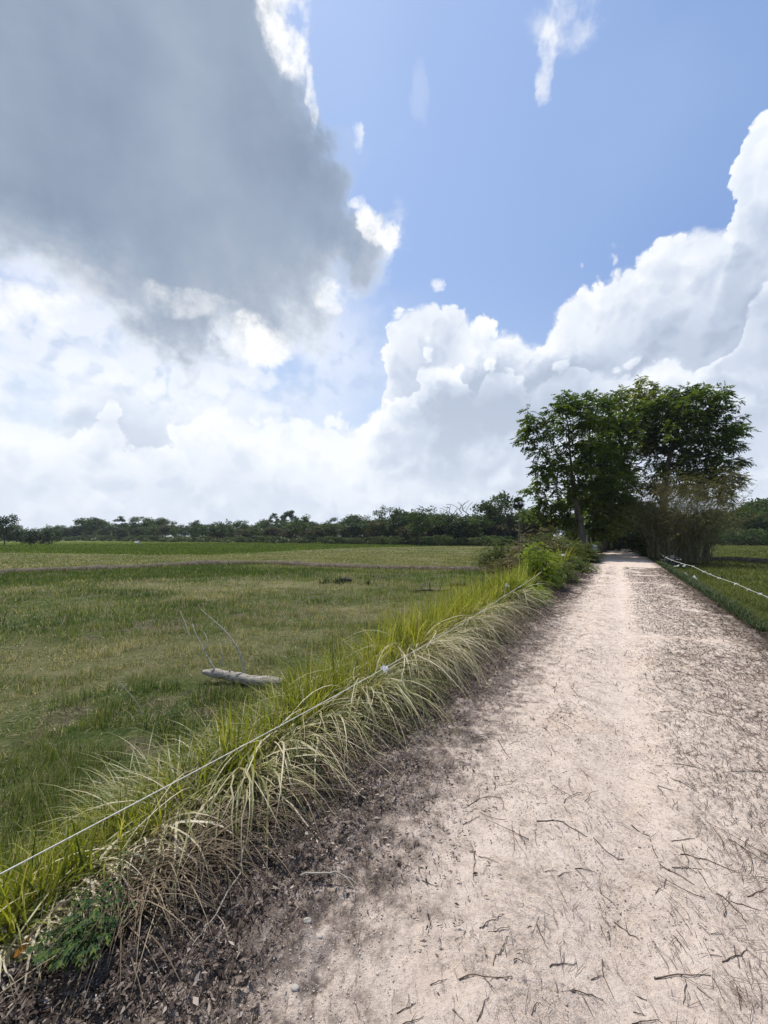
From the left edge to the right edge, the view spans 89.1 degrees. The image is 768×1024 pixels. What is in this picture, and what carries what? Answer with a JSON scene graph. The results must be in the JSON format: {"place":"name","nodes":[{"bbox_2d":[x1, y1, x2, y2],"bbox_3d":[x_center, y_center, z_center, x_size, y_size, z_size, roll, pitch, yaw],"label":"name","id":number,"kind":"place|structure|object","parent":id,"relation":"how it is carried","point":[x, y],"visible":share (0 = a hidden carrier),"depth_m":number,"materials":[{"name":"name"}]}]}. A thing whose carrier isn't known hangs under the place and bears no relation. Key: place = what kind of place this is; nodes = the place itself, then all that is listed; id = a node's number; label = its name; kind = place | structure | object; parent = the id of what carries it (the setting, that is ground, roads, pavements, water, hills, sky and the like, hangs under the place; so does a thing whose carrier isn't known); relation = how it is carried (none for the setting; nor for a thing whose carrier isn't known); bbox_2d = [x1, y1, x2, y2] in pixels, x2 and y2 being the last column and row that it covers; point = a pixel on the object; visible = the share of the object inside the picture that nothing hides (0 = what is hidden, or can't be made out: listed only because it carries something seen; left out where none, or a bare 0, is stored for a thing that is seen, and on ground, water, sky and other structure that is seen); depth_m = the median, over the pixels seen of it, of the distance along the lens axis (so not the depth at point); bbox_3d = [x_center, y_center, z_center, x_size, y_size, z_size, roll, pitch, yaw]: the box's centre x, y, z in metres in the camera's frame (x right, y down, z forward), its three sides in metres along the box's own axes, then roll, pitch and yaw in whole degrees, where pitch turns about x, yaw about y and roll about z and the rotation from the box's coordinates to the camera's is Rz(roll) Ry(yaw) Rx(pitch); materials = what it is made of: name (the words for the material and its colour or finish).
{"place":"outdoors","nodes":[
{"label":"outdoors","id":0,"kind":"place"},
{"bbox_2d":[0,549,767,1023],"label":"dirt track","id":1,"kind":"structure","parent":0,"point":[520,887],"depth_m":1.92,"materials":[{"name":"soil"}]},
{"bbox_2d":[0,570,632,1023],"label":"leaf litter","id":2,"kind":"object","parent":1,"relation":"on","point":[20,994],"visible":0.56,"depth_m":1.61,"materials":[{"name":"plant"}]},
{"bbox_2d":[13,937,29,957],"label":"fallen leaf","id":3,"kind":"object","parent":2,"relation":"on","point":[19,950],"visible":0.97,"depth_m":1.47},
{"bbox_2d":[24,879,136,974],"bbox_3d":[-1.144,1.591,1.498,0.326,0.209,0.339,0,-4,0],"label":"seedling","id":4,"kind":"object","parent":2,"relation":"on","point":[72,944],"visible":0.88,"depth_m":1.45,"materials":[{"name":"green plant"}]},
{"bbox_2d":[192,834,245,945],"bbox_3d":[-0.680,1.689,1.798,0.135,0.039,0.590,0,-4,0],"label":"twig","id":5,"kind":"object","parent":2,"relation":"on","point":[222,902],"visible":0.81,"depth_m":1.66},
{"bbox_2d":[300,871,358,894],"bbox_3d":[-0.243,1.694,1.812,0.303,0.045,0.076,-2,-4,24],"label":"fallen straw","id":6,"kind":"object","parent":2,"relation":"on","point":[304,873],"visible":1,"depth_m":1.82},
{"bbox_2d":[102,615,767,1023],"bbox_3d":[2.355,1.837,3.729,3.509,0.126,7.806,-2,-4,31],"label":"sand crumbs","id":7,"kind":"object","parent":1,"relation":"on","point":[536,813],"visible":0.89,"depth_m":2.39,"materials":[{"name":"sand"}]},
{"bbox_2d":[459,973,511,991],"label":"twig","id":8,"kind":"object","parent":1,"relation":"on","point":[483,976],"visible":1,"depth_m":1.42,"materials":[{"name":"wood"}]},
{"bbox_2d":[213,566,767,1023],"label":"straw chaff","id":9,"kind":"object","parent":1,"relation":"on","point":[661,614],"visible":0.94,"depth_m":3.28,"materials":[{"name":"beige plant"}]},
{"bbox_2d":[654,973,710,987],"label":"twig","id":10,"kind":"object","parent":1,"relation":"on","point":[681,975],"visible":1,"depth_m":1.44,"materials":[{"name":"wood"}]},
{"bbox_2d":[0,536,767,967],"bbox_3d":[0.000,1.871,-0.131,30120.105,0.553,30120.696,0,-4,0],"label":"ground","id":11,"kind":"structure","parent":0,"point":[132,654],"depth_m":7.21,"materials":[{"name":"plant"}]},
{"bbox_2d":[0,513,22,544],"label":"tree","id":12,"kind":"object","parent":11,"relation":"on","point":[5,531],"visible":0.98,"depth_m":94.77,"materials":[{"name":"green plant"}]},
{"bbox_2d":[15,527,45,544],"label":"tree","id":13,"kind":"object","parent":11,"relation":"on","point":[32,539],"visible":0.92,"depth_m":96.45,"materials":[{"name":"green plant"}]},
{"bbox_2d":[31,526,63,543],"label":"tree","id":14,"kind":"object","parent":11,"relation":"on","point":[49,538],"visible":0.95,"depth_m":99.22,"materials":[{"name":"green plant"}]},
{"bbox_2d":[64,525,85,540],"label":"tree","id":15,"kind":"object","parent":11,"relation":"on","point":[76,531],"visible":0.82,"depth_m":184.26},
{"bbox_2d":[72,516,109,532],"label":"tree","id":16,"kind":"object","parent":11,"relation":"on","point":[90,522],"visible":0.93,"depth_m":187.98,"materials":[{"name":"plant"}]},
{"bbox_2d":[97,525,122,538],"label":"tree","id":17,"kind":"object","parent":11,"relation":"on","point":[106,529],"visible":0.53,"depth_m":179.42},
{"bbox_2d":[112,516,127,540],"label":"tree","id":18,"kind":"object","parent":11,"relation":"on","point":[121,519],"visible":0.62,"depth_m":189.41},
{"bbox_2d":[109,527,131,540],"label":"tree","id":19,"kind":"object","parent":11,"relation":"on","point":[120,532],"visible":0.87,"depth_m":168.56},
{"bbox_2d":[129,527,149,540],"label":"tree","id":20,"kind":"object","parent":11,"relation":"on","point":[136,531],"visible":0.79,"depth_m":162.81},
{"bbox_2d":[129,516,153,537],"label":"tree","id":21,"kind":"object","parent":11,"relation":"on","point":[134,519],"visible":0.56,"depth_m":177.21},
{"bbox_2d":[142,524,159,535],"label":"tree","id":22,"kind":"object","parent":11,"relation":"on","point":[150,529],"visible":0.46,"depth_m":163.81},
{"bbox_2d":[141,517,166,540],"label":"tree","id":23,"kind":"object","parent":11,"relation":"on","point":[161,521],"visible":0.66,"depth_m":177.51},
{"bbox_2d":[152,524,174,535],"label":"tree","id":24,"kind":"object","parent":11,"relation":"on","point":[163,529],"visible":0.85,"depth_m":156.28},
{"bbox_2d":[167,528,181,541],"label":"tree","id":25,"kind":"object","parent":11,"relation":"on","point":[177,531],"visible":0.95,"depth_m":153.93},
{"bbox_2d":[187,520,206,541],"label":"tree","id":26,"kind":"object","parent":11,"relation":"on","point":[194,528],"visible":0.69,"depth_m":149.46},
{"bbox_2d":[195,523,220,538],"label":"tree","id":27,"kind":"object","parent":11,"relation":"on","point":[208,528],"visible":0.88,"depth_m":142.85,"materials":[{"name":"plant"}]},
{"bbox_2d":[214,524,234,541],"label":"tree","id":28,"kind":"object","parent":11,"relation":"on","point":[219,530],"visible":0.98,"depth_m":141.05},
{"bbox_2d":[180,609,282,687],"bbox_3d":[-2.224,1.957,5.619,1.626,1.056,0.218,-1,-4,9],"label":"fallen log","id":29,"kind":"object","parent":11,"relation":"on","point":[214,672],"visible":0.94,"depth_m":5.54,"materials":[{"name":"grey wood"}]},
{"bbox_2d":[231,520,248,530],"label":"tree","id":30,"kind":"object","parent":11,"relation":"on","point":[243,525],"visible":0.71,"depth_m":155.51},
{"bbox_2d":[0,541,483,554],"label":"rice grass","id":31,"kind":"structure","parent":11,"relation":"on","point":[158,543],"depth_m":74.06,"materials":[{"name":"green plant"}]},
{"bbox_2d":[234,529,250,538],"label":"tree","id":32,"kind":"object","parent":11,"relation":"on","point":[239,533],"visible":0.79,"depth_m":133.54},
{"bbox_2d":[0,560,489,573],"bbox_3d":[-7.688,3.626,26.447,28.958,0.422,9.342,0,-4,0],"label":"field bund","id":33,"kind":"structure","parent":11,"relation":"on","point":[198,562],"depth_m":25.41,"materials":[{"name":"plant"}]},
{"bbox_2d":[243,526,261,538],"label":"tree","id":34,"kind":"object","parent":11,"relation":"on","point":[251,529],"visible":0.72,"depth_m":134.97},
{"bbox_2d":[254,519,273,529],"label":"tree","id":35,"kind":"object","parent":11,"relation":"on","point":[263,523],"visible":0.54,"depth_m":172.34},
{"bbox_2d":[262,525,282,538],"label":"tree","id":36,"kind":"object","parent":11,"relation":"on","point":[272,531],"visible":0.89,"depth_m":127.70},
{"bbox_2d":[264,535,281,542],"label":"scrub bush","id":37,"kind":"object","parent":11,"relation":"on","point":[272,540],"visible":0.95,"depth_m":117.44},
{"bbox_2d":[267,513,279,526],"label":"tree","id":38,"kind":"object","parent":11,"relation":"on","point":[274,515],"visible":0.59,"depth_m":170.00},
{"bbox_2d":[0,569,579,1003],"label":"drooping grass","id":39,"kind":"structure","parent":11,"relation":"on","point":[412,671],"depth_m":2.59,"materials":[{"name":"green plant"}]},
{"bbox_2d":[0,571,541,874],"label":"boundary string","id":40,"kind":"object","parent":39,"relation":"on","point":[205,765],"visible":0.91,"depth_m":1.81,"materials":[{"name":"fabric"}]},
{"bbox_2d":[281,524,299,542],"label":"tree","id":41,"kind":"object","parent":11,"relation":"on","point":[289,535],"visible":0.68,"depth_m":130.30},
{"bbox_2d":[0,545,582,959],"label":"tall grass","id":42,"kind":"structure","parent":11,"relation":"on","point":[461,601],"depth_m":2.62,"materials":[{"name":"green plant"}]},
{"bbox_2d":[0,563,585,1022],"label":"dead thatch","id":43,"kind":"object","parent":11,"relation":"on","point":[144,883],"visible":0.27,"depth_m":1.86,"materials":[{"name":"plant"}]},
{"bbox_2d":[284,521,309,537],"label":"tree","id":44,"kind":"object","parent":11,"relation":"on","point":[294,530],"visible":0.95,"depth_m":123.46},
{"bbox_2d":[289,514,317,539],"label":"tree","id":45,"kind":"object","parent":11,"relation":"on","point":[311,523],"visible":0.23,"depth_m":147.26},
{"bbox_2d":[298,525,315,538],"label":"tree","id":46,"kind":"object","parent":11,"relation":"on","point":[303,534],"visible":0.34,"depth_m":125.36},
{"bbox_2d":[305,524,326,542],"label":"tree","id":47,"kind":"object","parent":11,"relation":"on","point":[318,531],"visible":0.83,"depth_m":116.37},
{"bbox_2d":[312,522,335,539],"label":"tree","id":48,"kind":"object","parent":11,"relation":"on","point":[322,527],"visible":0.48,"depth_m":118.27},
{"bbox_2d":[325,524,341,535],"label":"tree","id":49,"kind":"object","parent":11,"relation":"on","point":[331,532],"visible":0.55,"depth_m":114.92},
{"bbox_2d":[326,524,352,539],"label":"tree","id":50,"kind":"object","parent":11,"relation":"on","point":[340,533],"visible":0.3,"depth_m":112.25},
{"bbox_2d":[319,576,371,584],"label":"dark weeds","id":51,"kind":"object","parent":11,"relation":"on","point":[339,581],"visible":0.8,"depth_m":16.96,"materials":[{"name":"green plant"}]},
{"bbox_2d":[336,514,363,524],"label":"tree","id":52,"kind":"object","parent":11,"relation":"on","point":[344,520],"visible":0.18,"depth_m":147.27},
{"bbox_2d":[337,522,365,543],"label":"tree","id":53,"kind":"object","parent":11,"relation":"on","point":[353,529],"visible":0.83,"depth_m":108.87,"materials":[{"name":"plant"}]},
{"bbox_2d":[343,535,360,543],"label":"scrub bush","id":54,"kind":"object","parent":11,"relation":"on","point":[349,541],"visible":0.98,"depth_m":103.87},
{"bbox_2d":[358,519,380,541],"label":"tree","id":55,"kind":"object","parent":11,"relation":"on","point":[363,521],"visible":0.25,"depth_m":110.56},
{"bbox_2d":[361,520,388,543],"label":"tree","id":56,"kind":"object","parent":11,"relation":"on","point":[371,531],"visible":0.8,"depth_m":105.25,"materials":[{"name":"plant"}]},
{"bbox_2d":[368,536,385,543],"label":"scrub bush","id":57,"kind":"object","parent":11,"relation":"on","point":[381,541],"visible":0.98,"depth_m":97.97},
{"bbox_2d":[372,505,399,522],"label":"tree","id":58,"kind":"object","parent":11,"relation":"on","point":[382,511],"visible":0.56,"depth_m":113.51,"materials":[{"name":"plant"}]},
{"bbox_2d":[376,521,397,537],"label":"tree","id":59,"kind":"object","parent":11,"relation":"on","point":[386,528],"visible":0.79,"depth_m":103.28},
{"bbox_2d":[384,535,403,543],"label":"scrub bush","id":60,"kind":"object","parent":11,"relation":"on","point":[394,541],"visible":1,"depth_m":94.85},
{"bbox_2d":[385,513,416,537],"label":"tree","id":61,"kind":"object","parent":11,"relation":"on","point":[394,522],"visible":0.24,"depth_m":102.27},
{"bbox_2d":[397,514,424,536],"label":"tree","id":62,"kind":"object","parent":11,"relation":"on","point":[406,521],"visible":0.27,"depth_m":98.36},
{"bbox_2d":[394,518,435,544],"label":"tree","id":63,"kind":"object","parent":11,"relation":"on","point":[400,530],"visible":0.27,"depth_m":96.47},
{"bbox_2d":[404,506,434,544],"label":"tree","id":64,"kind":"object","parent":11,"relation":"on","point":[419,525],"visible":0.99,"depth_m":87.08,"materials":[{"name":"plant"}]},
{"bbox_2d":[429,534,452,545],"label":"scrub bush","id":65,"kind":"object","parent":11,"relation":"on","point":[442,542],"visible":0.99,"depth_m":86.92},
{"bbox_2d":[428,510,464,535],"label":"tree","id":66,"kind":"object","parent":11,"relation":"on","point":[436,531],"visible":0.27,"depth_m":95.42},
{"bbox_2d":[419,501,476,518],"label":"bare tree","id":67,"kind":"object","parent":11,"relation":"on","point":[455,511],"visible":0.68,"depth_m":99.96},
{"bbox_2d":[430,512,466,544],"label":"tree","id":68,"kind":"object","parent":11,"relation":"on","point":[451,524],"visible":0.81,"depth_m":91.43,"materials":[{"name":"plant"}]},
{"bbox_2d":[443,526,477,543],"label":"tree","id":69,"kind":"object","parent":11,"relation":"on","point":[460,535],"visible":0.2,"depth_m":91.64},
{"bbox_2d":[460,515,495,538],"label":"tree","id":70,"kind":"object","parent":11,"relation":"on","point":[474,521],"visible":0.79,"depth_m":90.33,"materials":[{"name":"plant"}]},
{"bbox_2d":[468,534,492,545],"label":"scrub bush","id":71,"kind":"object","parent":11,"relation":"on","point":[479,539],"visible":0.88,"depth_m":84.73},
{"bbox_2d":[477,500,502,534],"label":"tree","id":72,"kind":"object","parent":11,"relation":"on","point":[487,508],"visible":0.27,"depth_m":94.38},
{"bbox_2d":[478,515,503,535],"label":"tree","id":73,"kind":"object","parent":11,"relation":"on","point":[487,516],"visible":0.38,"depth_m":91.58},
{"bbox_2d":[469,535,519,566],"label":"bush","id":74,"kind":"object","parent":11,"relation":"on","point":[493,553],"visible":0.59,"depth_m":24.48,"materials":[{"name":"green plant"}]},
{"bbox_2d":[470,490,522,544],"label":"tree","id":75,"kind":"object","parent":11,"relation":"on","point":[506,502],"visible":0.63,"depth_m":93.28,"materials":[{"name":"plant"}]},
{"bbox_2d":[479,555,521,574],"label":"dry bush","id":76,"kind":"object","parent":11,"relation":"on","point":[500,564],"visible":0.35,"depth_m":21.66,"materials":[{"name":"green plant"}]},
{"bbox_2d":[494,506,517,536],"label":"tree","id":77,"kind":"object","parent":11,"relation":"on","point":[503,522],"visible":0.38,"depth_m":90.73,"materials":[{"name":"plant"}]},
{"bbox_2d":[492,515,526,538],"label":"tree","id":78,"kind":"object","parent":11,"relation":"on","point":[507,530],"visible":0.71,"depth_m":89.09,"materials":[{"name":"plant"}]},
{"bbox_2d":[512,496,524,547],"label":"palm","id":79,"kind":"object","parent":11,"relation":"on","point":[519,505],"visible":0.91,"depth_m":69.82,"materials":[{"name":"green plant"}]},
{"bbox_2d":[490,573,553,605],"bbox_3d":[3.243,2.020,9.428,1.639,1.098,1.501,-1,-4,17],"label":"leafy shrub","id":80,"kind":"object","parent":11,"relation":"on","point":[533,591],"visible":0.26,"depth_m":9.20,"materials":[{"name":"green plant"}]},
{"bbox_2d":[511,517,557,542],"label":"tree","id":81,"kind":"object","parent":11,"relation":"on","point":[534,532],"visible":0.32,"depth_m":90.06,"materials":[{"name":"plant"}]},
{"bbox_2d":[501,523,569,573],"bbox_3d":[7.838,2.200,19.841,3.797,3.298,3.670,-2,-4,27],"label":"bush","id":82,"kind":"object","parent":11,"relation":"on","point":[517,549],"visible":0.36,"depth_m":19.69,"materials":[{"name":"green plant"}]},
{"bbox_2d":[512,541,567,589],"bbox_3d":[4.848,1.763,12.031,1.768,1.748,1.910,0,-4,0],"label":"leafy shrub","id":83,"kind":"object","parent":11,"relation":"on","point":[538,566],"visible":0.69,"depth_m":11.83,"materials":[{"name":"green plant"}]},
{"bbox_2d":[518,529,591,564],"bbox_3d":[9.671,2.277,21.843,4.395,2.960,3.564,2,-4,-29],"label":"bush","id":84,"kind":"object","parent":11,"relation":"on","point":[573,545],"visible":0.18,"depth_m":21.43,"materials":[{"name":"green plant"}]},
{"bbox_2d":[549,558,581,584],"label":"bush","id":85,"kind":"object","parent":11,"relation":"on","point":[566,570],"visible":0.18,"depth_m":13.53,"materials":[{"name":"green plant"}]},
{"bbox_2d":[509,389,643,546],"bbox_3d":[14.595,-3.047,30.620,9.769,13.270,6.254,0,-4,0],"label":"roadside tree","id":86,"kind":"object","parent":11,"relation":"on","point":[582,486],"visible":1,"depth_m":29.95,"materials":[{"name":"green plant"}]},
{"bbox_2d":[552,550,600,573],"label":"bush","id":87,"kind":"object","parent":11,"relation":"on","point":[579,565],"visible":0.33,"depth_m":17.45,"materials":[{"name":"green plant"}]},
{"bbox_2d":[568,540,607,563],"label":"bush","id":88,"kind":"object","parent":11,"relation":"on","point":[591,552],"visible":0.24,"depth_m":23.89,"materials":[{"name":"green plant"}]},
{"bbox_2d":[554,523,628,550],"bbox_3d":[25.719,2.628,50.031,7.334,5.914,13.106,0,-4,0],"label":"bush","id":89,"kind":"object","parent":11,"relation":"on","point":[575,529],"visible":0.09,"depth_m":47.24,"materials":[{"name":"green plant"}]},
{"bbox_2d":[548,481,636,548],"bbox_3d":[23.817,0.126,43.555,12.010,8.075,8.160,3,-4,-36],"label":"roadside tree","id":90,"kind":"object","parent":11,"relation":"on","point":[612,534],"visible":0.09,"depth_m":42.76,"materials":[{"name":"green plant"}]},
{"bbox_2d":[558,384,647,552],"bbox_3d":[18.804,-3.853,34.248,7.013,14.864,6.177,0,-4,0],"label":"roadside tree","id":91,"kind":"object","parent":11,"relation":"on","point":[612,403],"visible":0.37,"depth_m":33.62,"materials":[{"name":"green plant"}]},
{"bbox_2d":[470,555,767,633],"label":"verge weeds","id":92,"kind":"object","parent":11,"relation":"on","point":[729,606],"visible":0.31,"depth_m":9.88,"materials":[{"name":"green plant"}]},
{"bbox_2d":[582,374,677,551],"bbox_3d":[23.711,-4.924,37.867,10.424,17.682,7.425,2,-4,-31],"label":"roadside tree","id":93,"kind":"object","parent":11,"relation":"on","point":[651,394],"visible":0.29,"depth_m":36.80,"materials":[{"name":"green plant"}]},
{"bbox_2d":[611,517,690,552],"bbox_3d":[26.045,2.387,38.024,5.393,4.903,7.552,0,-4,0],"label":"bush","id":94,"kind":"object","parent":11,"relation":"on","point":[633,539],"visible":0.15,"depth_m":38.47,"materials":[{"name":"green plant"}]},
{"bbox_2d":[635,541,681,561],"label":"bush","id":95,"kind":"object","parent":11,"relation":"on","point":[643,551],"visible":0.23,"depth_m":31.12,"materials":[{"name":"green plant"}]},
{"bbox_2d":[661,555,680,564],"bbox_3d":[17.141,2.854,23.331,0.998,0.626,0.640,-2,-4,32],"label":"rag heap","id":96,"kind":"object","parent":11,"relation":"on","point":[669,561],"visible":0.88,"depth_m":23.19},
{"bbox_2d":[591,454,767,562],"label":"thicket","id":97,"kind":"object","parent":11,"relation":"on","point":[673,526],"visible":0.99,"depth_m":26.36,"materials":[{"name":"plant"}]},
{"bbox_2d":[624,381,760,549],"bbox_3d":[27.241,-4.075,34.280,11.070,15.506,7.678,0,-4,0],"label":"roadside tree","id":98,"kind":"object","parent":11,"relation":"on","point":[681,412],"visible":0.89,"depth_m":33.37,"materials":[{"name":"green plant"}]},
{"bbox_2d":[641,567,767,722],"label":"edge debris","id":99,"kind":"object","parent":11,"relation":"on","point":[707,601],"visible":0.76,"depth_m":7.27,"materials":[{"name":"plant"}]},
{"bbox_2d":[703,464,756,555],"bbox_3d":[25.663,-0.046,28.892,4.164,6.835,2.739,0,-4,0],"label":"roadside tree","id":100,"kind":"object","parent":11,"relation":"on","point":[728,477],"visible":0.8,"depth_m":29.12,"materials":[{"name":"green plant"}]},
{"bbox_2d":[717,528,744,545],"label":"young tree","id":101,"kind":"object","parent":11,"relation":"on","point":[729,538],"visible":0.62,"depth_m":84.44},
{"bbox_2d":[705,557,767,562],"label":"field bund","id":102,"kind":"structure","parent":11,"relation":"on","point":[753,560],"depth_m":30.04,"materials":[{"name":"plant"}]},
{"bbox_2d":[724,528,756,544],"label":"young tree","id":103,"kind":"object","parent":11,"relation":"on","point":[742,532],"visible":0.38,"depth_m":86.27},
{"bbox_2d":[737,497,767,544],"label":"tree","id":104,"kind":"object","parent":11,"relation":"on","point":[760,524],"visible":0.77,"depth_m":88.42,"materials":[{"name":"plant"}]},
{"bbox_2d":[742,527,767,545],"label":"young tree","id":105,"kind":"object","parent":11,"relation":"on","point":[761,541],"visible":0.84,"depth_m":83.62,"materials":[{"name":"plant"}]},
{"bbox_2d":[0,0,767,535],"label":"sky","id":106,"kind":"structure","parent":0,"point":[322,260],"materials":[{"name":"blue"}]},
{"bbox_2d":[656,545,767,628],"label":"paddy grass","id":107,"kind":"structure","parent":0,"point":[741,578],"depth_m":19.10,"materials":[{"name":"green plant"}]},
{"bbox_3d":[23.033,3.307,33.280,0.111,1.104,0.095,0,-4,0],"label":"stake","id":108,"kind":"object","parent":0,"visible":0},
{"bbox_2d":[661,554,766,597],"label":"boundary string","id":109,"kind":"object","parent":108,"relation":"attached to","point":[759,594],"visible":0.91,"depth_m":11.47,"materials":[{"name":"fabric"}]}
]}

